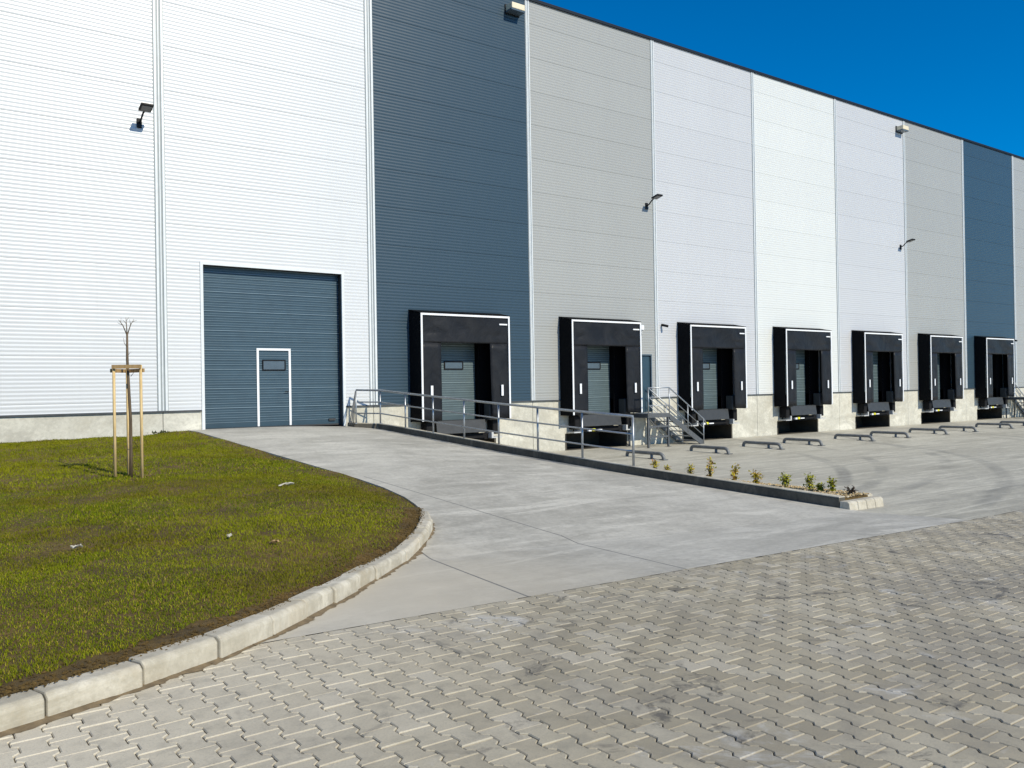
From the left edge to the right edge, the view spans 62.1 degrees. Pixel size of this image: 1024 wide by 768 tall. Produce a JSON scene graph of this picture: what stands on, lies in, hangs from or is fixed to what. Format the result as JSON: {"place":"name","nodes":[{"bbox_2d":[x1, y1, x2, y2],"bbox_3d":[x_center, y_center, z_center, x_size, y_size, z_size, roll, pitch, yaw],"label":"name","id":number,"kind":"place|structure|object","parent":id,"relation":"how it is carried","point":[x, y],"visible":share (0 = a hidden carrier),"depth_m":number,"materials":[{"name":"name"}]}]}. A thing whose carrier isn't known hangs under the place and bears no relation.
{"place":"outdoors","nodes":[
{"label":"outdoors","id":0,"kind":"place"},
{"bbox_2d":[0,430,419,696],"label":"lawn","id":1,"kind":"structure","parent":0,"point":[154,642],"depth_m":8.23,"materials":[{"name":"plant"}]},
{"bbox_2d":[70,544,82,548],"bbox_3d":[-4.165,1.554,8.133,0.053,0.040,0.102,-1,0,36],"label":"paper scrap","id":2,"kind":"object","parent":1,"relation":"on","point":[75,546],"visible":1,"depth_m":8.12,"materials":[{"name":"white paper"}]},
{"bbox_2d":[110,365,144,477],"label":"tree stakes","id":3,"kind":"object","parent":1,"relation":"on","point":[119,369],"visible":0.72,"depth_m":13.62,"materials":[{"name":"brown wood"}]},
{"bbox_2d":[119,319,137,476],"bbox_3d":[-6.189,0.232,13.710,0.304,2.634,0.091,-1,0,-36],"label":"young tree","id":4,"kind":"object","parent":1,"relation":"on","point":[131,440],"visible":0.98,"depth_m":13.69,"materials":[{"name":"brown plant"}]},
{"bbox_2d":[147,430,168,433],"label":"weed tuft","id":5,"kind":"object","parent":1,"relation":"on","point":[161,431],"visible":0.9,"depth_m":21.68,"materials":[{"name":"green plant"}]},
{"bbox_2d":[0,507,423,697],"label":"soil crumbs","id":6,"kind":"object","parent":1,"relation":"on","point":[54,679],"visible":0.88,"depth_m":5.97,"materials":[{"name":"brown soil"}]},
{"bbox_2d":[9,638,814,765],"bbox_3d":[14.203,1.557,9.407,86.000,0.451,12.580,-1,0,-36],"label":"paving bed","id":7,"kind":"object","parent":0,"point":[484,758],"visible":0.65,"depth_m":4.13,"materials":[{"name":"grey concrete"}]},
{"bbox_2d":[0,0,1023,451],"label":"warehouse","id":8,"kind":"structure","parent":0,"point":[280,212],"depth_m":26.80,"materials":[{"name":"white metal"}]},
{"bbox_2d":[137,102,153,127],"bbox_3d":[-9.233,-6.734,21.350,0.300,0.455,0.688,-1,0,-36],"label":"floodlight","id":9,"kind":"object","parent":8,"relation":"attached to","point":[145,107],"visible":1,"depth_m":21.24,"materials":[{"name":"black metal"}]},
{"bbox_2d":[420,323,491,419],"bbox_3d":[-1.840,-0.427,27.248,3.000,3.150,0.334,-1,0,-36],"label":"dock door","id":10,"kind":"structure","parent":8,"relation":"in","point":[462,364],"depth_m":27.56,"materials":[{"name":"metal"}]},
{"bbox_2d":[408,309,510,422],"bbox_3d":[-1.583,-0.571,26.868,3.430,3.485,0.646,-1,0,-36],"label":"dock shelter","id":11,"kind":"object","parent":8,"relation":"attached to","point":[491,329],"visible":0.91,"depth_m":26.22,"materials":[{"name":"fabric"}]},
{"bbox_2d":[421,419,501,442],"bbox_3d":[-2.078,1.928,27.615,3.040,1.550,2.000,-1,0,-36],"label":"dock leveler","id":12,"kind":"object","parent":8,"relation":"attached to","point":[492,425],"visible":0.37,"depth_m":27.07,"materials":[{"name":"paint"}]},
{"bbox_2d":[505,2,524,17],"bbox_3d":[0.108,-12.556,28.461,0.600,0.310,0.380,-1,0,-36],"label":"emergency lamp","id":13,"kind":"object","parent":8,"relation":"attached to","point":[515,9],"visible":1,"depth_m":28.37,"materials":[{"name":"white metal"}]},
{"bbox_2d":[565,413,631,450],"bbox_3d":[2.732,1.864,31.132,3.040,1.550,2.000,-1,0,-36],"label":"dock leveler","id":14,"kind":"object","parent":8,"relation":"attached to","point":[600,438],"visible":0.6,"depth_m":31.08,"materials":[{"name":"metal"}]},
{"bbox_2d":[571,338,626,414],"bbox_3d":[2.969,-0.492,30.764,3.000,3.150,0.334,-1,0,-36],"label":"dock door","id":15,"kind":"structure","parent":8,"relation":"in","point":[606,364],"depth_m":31.15,"materials":[{"name":"metal"}]},
{"bbox_2d":[559,317,642,415],"bbox_3d":[3.226,-0.635,30.384,3.430,3.485,0.646,-1,0,-36],"label":"dock shelter","id":16,"kind":"object","parent":8,"relation":"attached to","point":[583,333],"visible":1,"depth_m":29.64,"materials":[{"name":"paint"}]},
{"bbox_2d":[642,354,652,411],"bbox_3d":[4.898,-0.033,32.051,1.000,2.180,0.121,-1,0,-36],"label":"side door","id":17,"kind":"structure","parent":8,"relation":"in","point":[646,358],"depth_m":32.21,"materials":[{"name":"metal"}]},
{"bbox_2d":[645,194,662,208],"bbox_3d":[5.338,-6.859,32.003,0.300,0.455,0.688,-1,0,-36],"label":"floodlight","id":18,"kind":"object","parent":8,"relation":"attached to","point":[657,196],"visible":1,"depth_m":31.89,"materials":[{"name":"black metal"}]},
{"bbox_2d":[689,330,732,408],"bbox_3d":[7.778,-0.556,34.280,3.000,3.150,0.334,-1,0,-36],"label":"dock door","id":19,"kind":"structure","parent":8,"relation":"in","point":[717,365],"depth_m":34.69,"materials":[{"name":"metal"}]},
{"bbox_2d":[683,409,739,441],"bbox_3d":[7.541,1.800,34.648,3.040,1.550,2.000,-1,0,-36],"label":"dock leveler","id":20,"kind":"object","parent":8,"relation":"attached to","point":[715,428],"visible":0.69,"depth_m":34.57,"materials":[{"name":"metal"}]},
{"bbox_2d":[677,322,746,410],"bbox_3d":[8.036,-0.699,33.901,3.430,3.485,0.646,-1,0,-36],"label":"dock shelter","id":21,"kind":"object","parent":8,"relation":"attached to","point":[696,341],"visible":1,"depth_m":33.14,"materials":[{"name":"paint"}]},
{"bbox_2d":[777,405,824,434],"bbox_3d":[12.350,1.735,38.164,3.040,1.550,2.000,-1,0,-36],"label":"dock leveler","id":22,"kind":"object","parent":8,"relation":"attached to","point":[805,421],"visible":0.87,"depth_m":38.09,"materials":[{"name":"metal"}]},
{"bbox_2d":[785,347,818,404],"bbox_3d":[12.588,-0.620,37.796,3.000,3.150,0.334,-1,0,-36],"label":"dock door","id":23,"kind":"structure","parent":8,"relation":"in","point":[807,377],"depth_m":38.23,"materials":[{"name":"metal"}]},
{"bbox_2d":[773,326,832,406],"bbox_3d":[12.845,-0.764,37.417,3.430,3.485,0.646,-1,0,-36],"label":"dock shelter","id":24,"kind":"object","parent":8,"relation":"attached to","point":[792,340],"visible":1,"depth_m":36.65,"materials":[{"name":"paint"}]},
{"bbox_2d":[855,402,896,428],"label":"dock leveler","id":25,"kind":"object","parent":8,"relation":"attached to","point":[879,416],"visible":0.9,"depth_m":41.58,"materials":[{"name":"metal"}]},
{"bbox_2d":[863,337,889,401],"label":"dock door","id":26,"kind":"structure","parent":8,"relation":"in","point":[881,360],"depth_m":41.77,"materials":[{"name":"metal"}]},
{"bbox_2d":[851,330,903,403],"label":"dock shelter","id":27,"kind":"object","parent":8,"relation":"attached to","point":[867,346],"visible":1,"depth_m":40.16,"materials":[{"name":"paint"}]},
{"bbox_2d":[896,125,908,133],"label":"emergency lamp","id":28,"kind":"object","parent":8,"relation":"attached to","point":[901,129],"visible":1,"depth_m":42.61,"materials":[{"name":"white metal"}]},
{"bbox_2d":[900,239,914,249],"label":"floodlight","id":29,"kind":"object","parent":8,"relation":"attached to","point":[907,241],"visible":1,"depth_m":42.50,"materials":[{"name":"black metal"}]},
{"bbox_2d":[921,399,957,423],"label":"dock leveler","id":30,"kind":"object","parent":8,"relation":"attached to","point":[935,411],"visible":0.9,"depth_m":45.07,"materials":[{"name":"metal"}]},
{"bbox_2d":[929,340,950,398],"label":"dock door","id":31,"kind":"structure","parent":8,"relation":"in","point":[943,359],"depth_m":45.29,"materials":[{"name":"metal"}]},
{"bbox_2d":[918,333,963,400],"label":"dock shelter","id":32,"kind":"object","parent":8,"relation":"attached to","point":[927,360],"visible":1,"depth_m":43.68,"materials":[{"name":"paint"}]},
{"bbox_2d":[977,397,1008,419],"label":"dock leveler","id":33,"kind":"object","parent":8,"relation":"attached to","point":[990,407],"visible":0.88,"depth_m":48.57,"materials":[{"name":"metal"}]},
{"bbox_2d":[985,345,1002,396],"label":"dock door","id":34,"kind":"structure","parent":8,"relation":"in","point":[996,359],"depth_m":48.81,"materials":[{"name":"metal"}]},
{"bbox_2d":[974,336,1014,397],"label":"dock shelter","id":35,"kind":"object","parent":8,"relation":"attached to","point":[1004,346],"visible":1,"depth_m":47.19,"materials":[{"name":"paint"}]},
{"bbox_2d":[0,510,1023,767],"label":"paved road","id":36,"kind":"structure","parent":0,"point":[898,650],"depth_m":4.76,"materials":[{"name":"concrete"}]},
{"bbox_2d":[188,426,965,642],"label":"ramp","id":37,"kind":"structure","parent":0,"point":[508,526],"depth_m":11.30,"materials":[{"name":"concrete"}]},
{"bbox_2d":[0,523,434,736],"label":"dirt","id":38,"kind":"structure","parent":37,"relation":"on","point":[48,719],"depth_m":5.03,"materials":[{"name":"soil"}]},
{"bbox_2d":[348,422,883,550],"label":"ramp kerb","id":39,"kind":"structure","parent":37,"relation":"on","point":[839,501],"depth_m":15.64,"materials":[{"name":"concrete"}]},
{"bbox_2d":[349,389,634,465],"bbox_3d":[-1.232,0.881,20.455,1.044,1.606,10.885,-1,0,-36],"label":"railing","id":40,"kind":"object","parent":39,"relation":"on","point":[354,406],"visible":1,"depth_m":19.98,"materials":[{"name":"metal"}]},
{"bbox_2d":[318,509,1023,633],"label":"ground","id":41,"kind":"structure","parent":0,"point":[611,582],"depth_m":11.76,"materials":[{"name":"grey concrete"}]},
{"bbox_2d":[0,511,432,731],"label":"kerb","id":42,"kind":"structure","parent":41,"relation":"on","point":[35,704],"depth_m":5.13,"materials":[{"name":"concrete"}]},
{"bbox_2d":[540,0,1023,156],"label":"sky","id":43,"kind":"structure","parent":0,"point":[955,67],"materials":[{"name":"blue"}]},
{"bbox_2d":[552,417,1023,519],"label":"yard","id":44,"kind":"structure","parent":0,"point":[960,473],"depth_m":23.07,"materials":[{"name":"concrete"}]},
{"bbox_2d":[625,450,667,459],"bbox_3d":[4.219,2.260,26.973,0.200,0.280,1.820,-1,0,-36],"label":"wheel guide","id":45,"kind":"object","parent":44,"relation":"on","point":[652,453],"visible":0.85,"depth_m":26.71,"materials":[{"name":"grey metal"}]},
{"bbox_2d":[628,387,707,447],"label":"steel stairs","id":46,"kind":"structure","parent":44,"relation":"on","point":[651,417],"depth_m":31.51,"materials":[{"name":"grey metal"}]},
{"bbox_2d":[690,445,732,453],"bbox_3d":[6.681,2.227,28.773,0.200,0.280,1.820,-1,0,-36],"label":"wheel guide","id":47,"kind":"object","parent":44,"relation":"on","point":[726,449],"visible":0.9,"depth_m":28.57,"materials":[{"name":"grey metal"}]},
{"bbox_2d":[742,441,782,449],"bbox_3d":[8.941,2.197,30.425,0.200,0.280,1.820,-1,0,-36],"label":"wheel guide","id":48,"kind":"object","parent":44,"relation":"on","point":[768,444],"visible":0.89,"depth_m":30.23,"materials":[{"name":"grey metal"}]},
{"bbox_2d":[783,438,825,445],"bbox_3d":[10.879,2.171,31.842,0.200,0.280,1.820,-1,0,-36],"label":"wheel guide","id":49,"kind":"object","parent":44,"relation":"on","point":[805,439],"visible":0.94,"depth_m":31.64,"materials":[{"name":"grey metal"}]},
{"bbox_2d":[834,434,875,440],"bbox_3d":[13.583,2.135,33.819,0.200,0.280,1.820,-1,0,-36],"label":"wheel guide","id":50,"kind":"object","parent":44,"relation":"on","point":[855,435],"visible":0.88,"depth_m":33.67,"materials":[{"name":"grey metal"}]},
{"bbox_2d":[870,431,911,437],"bbox_3d":[15.682,2.107,35.353,0.200,0.280,1.820,-1,0,-36],"label":"wheel guide","id":51,"kind":"object","parent":44,"relation":"on","point":[888,432],"visible":0.88,"depth_m":35.25,"materials":[{"name":"grey metal"}]},
{"bbox_2d":[908,428,947,434],"bbox_3d":[18.184,2.074,37.183,0.200,0.280,1.820,-1,0,-36],"label":"wheel guide","id":52,"kind":"object","parent":44,"relation":"on","point":[930,429],"visible":0.86,"depth_m":37.03,"materials":[{"name":"grey metal"}]},
{"bbox_2d":[938,425,978,431],"bbox_3d":[20.283,2.045,38.717,0.200,0.280,1.820,-1,0,-36],"label":"wheel guide","id":53,"kind":"object","parent":44,"relation":"on","point":[963,427],"visible":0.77,"depth_m":38.49,"materials":[{"name":"grey metal"}]},
{"bbox_2d":[975,423,1013,428],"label":"wheel guide","id":54,"kind":"object","parent":44,"relation":"on","point":[999,424],"visible":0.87,"depth_m":40.59,"materials":[{"name":"grey metal"}]},
{"bbox_2d":[1000,421,1023,425],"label":"wheel guide","id":55,"kind":"object","parent":44,"relation":"on","point":[1012,422],"visible":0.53,"depth_m":42.38,"materials":[{"name":"grey metal"}]},
{"bbox_2d":[1005,383,1023,417],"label":"steel stairs","id":56,"kind":"structure","parent":44,"relation":"on","point":[1015,399],"depth_m":49.67,"materials":[{"name":"grey metal"}]},
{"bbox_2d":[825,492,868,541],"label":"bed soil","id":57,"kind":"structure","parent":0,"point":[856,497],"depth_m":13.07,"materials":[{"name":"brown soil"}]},
{"bbox_2d":[650,459,659,468],"bbox_3d":[2.786,1.626,16.568,0.222,0.341,0.159,-1,0,0],"label":"shrub","id":58,"kind":"object","parent":57,"relation":"on","point":[654,464],"visible":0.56,"depth_m":16.55,"materials":[{"name":"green plant"}]},
{"bbox_2d":[686,463,694,473],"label":"shrub","id":59,"kind":"object","parent":57,"relation":"on","point":[690,469],"visible":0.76,"depth_m":15.74,"materials":[{"name":"green plant"}]},
{"bbox_2d":[705,457,716,476],"bbox_3d":[3.594,1.538,15.378,0.213,0.450,0.215,-1,0,-36],"label":"shrub","id":60,"kind":"object","parent":57,"relation":"on","point":[709,466],"visible":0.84,"depth_m":15.36,"materials":[{"name":"green plant"}]},
{"bbox_2d":[730,463,739,479],"bbox_3d":[3.906,1.568,14.925,0.222,0.378,0.199,-1,0,-14],"label":"shrub","id":61,"kind":"object","parent":57,"relation":"on","point":[734,471],"visible":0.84,"depth_m":14.91,"materials":[{"name":"green plant"}]},
{"bbox_2d":[748,469,762,483],"bbox_3d":[4.212,1.611,14.641,0.279,0.311,0.247,-1,0,21],"label":"shrub","id":62,"kind":"object","parent":57,"relation":"on","point":[754,476],"visible":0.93,"depth_m":14.62,"materials":[{"name":"green plant"}]},
{"bbox_2d":[777,472,791,486],"bbox_3d":[4.547,1.603,14.173,0.255,0.292,0.222,-1,0,-36],"label":"shrub","id":63,"kind":"object","parent":57,"relation":"on","point":[784,479],"visible":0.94,"depth_m":14.15,"materials":[{"name":"green plant"}]},
{"bbox_2d":[724,478,870,497],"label":"gravel","id":64,"kind":"structure","parent":57,"relation":"on","point":[841,493],"depth_m":13.59,"materials":[{"name":"beige gravel"}]},
{"bbox_2d":[803,472,817,489],"bbox_3d":[4.825,1.585,13.761,0.240,0.317,0.203,-1,0,-12],"label":"shrub","id":65,"kind":"object","parent":57,"relation":"on","point":[808,480],"visible":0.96,"depth_m":13.73,"materials":[{"name":"green plant"}]},
{"bbox_2d":[814,482,824,490],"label":"shrub","id":66,"kind":"object","parent":57,"relation":"on","point":[819,487],"visible":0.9,"depth_m":13.56,"materials":[{"name":"green plant"}]},
{"bbox_2d":[827,476,836,490],"bbox_3d":[5.066,1.598,13.452,0.192,0.298,0.153,-1,0,-12],"label":"shrub","id":67,"kind":"object","parent":57,"relation":"on","point":[831,483],"visible":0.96,"depth_m":13.43,"materials":[{"name":"green plant"}]},
{"bbox_2d":[843,486,858,493],"bbox_3d":[5.233,1.650,13.133,0.238,0.181,0.161,-1,0,16],"label":"shrub","id":68,"kind":"object","parent":57,"relation":"on","point":[852,490],"visible":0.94,"depth_m":13.12,"materials":[{"name":"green plant"}]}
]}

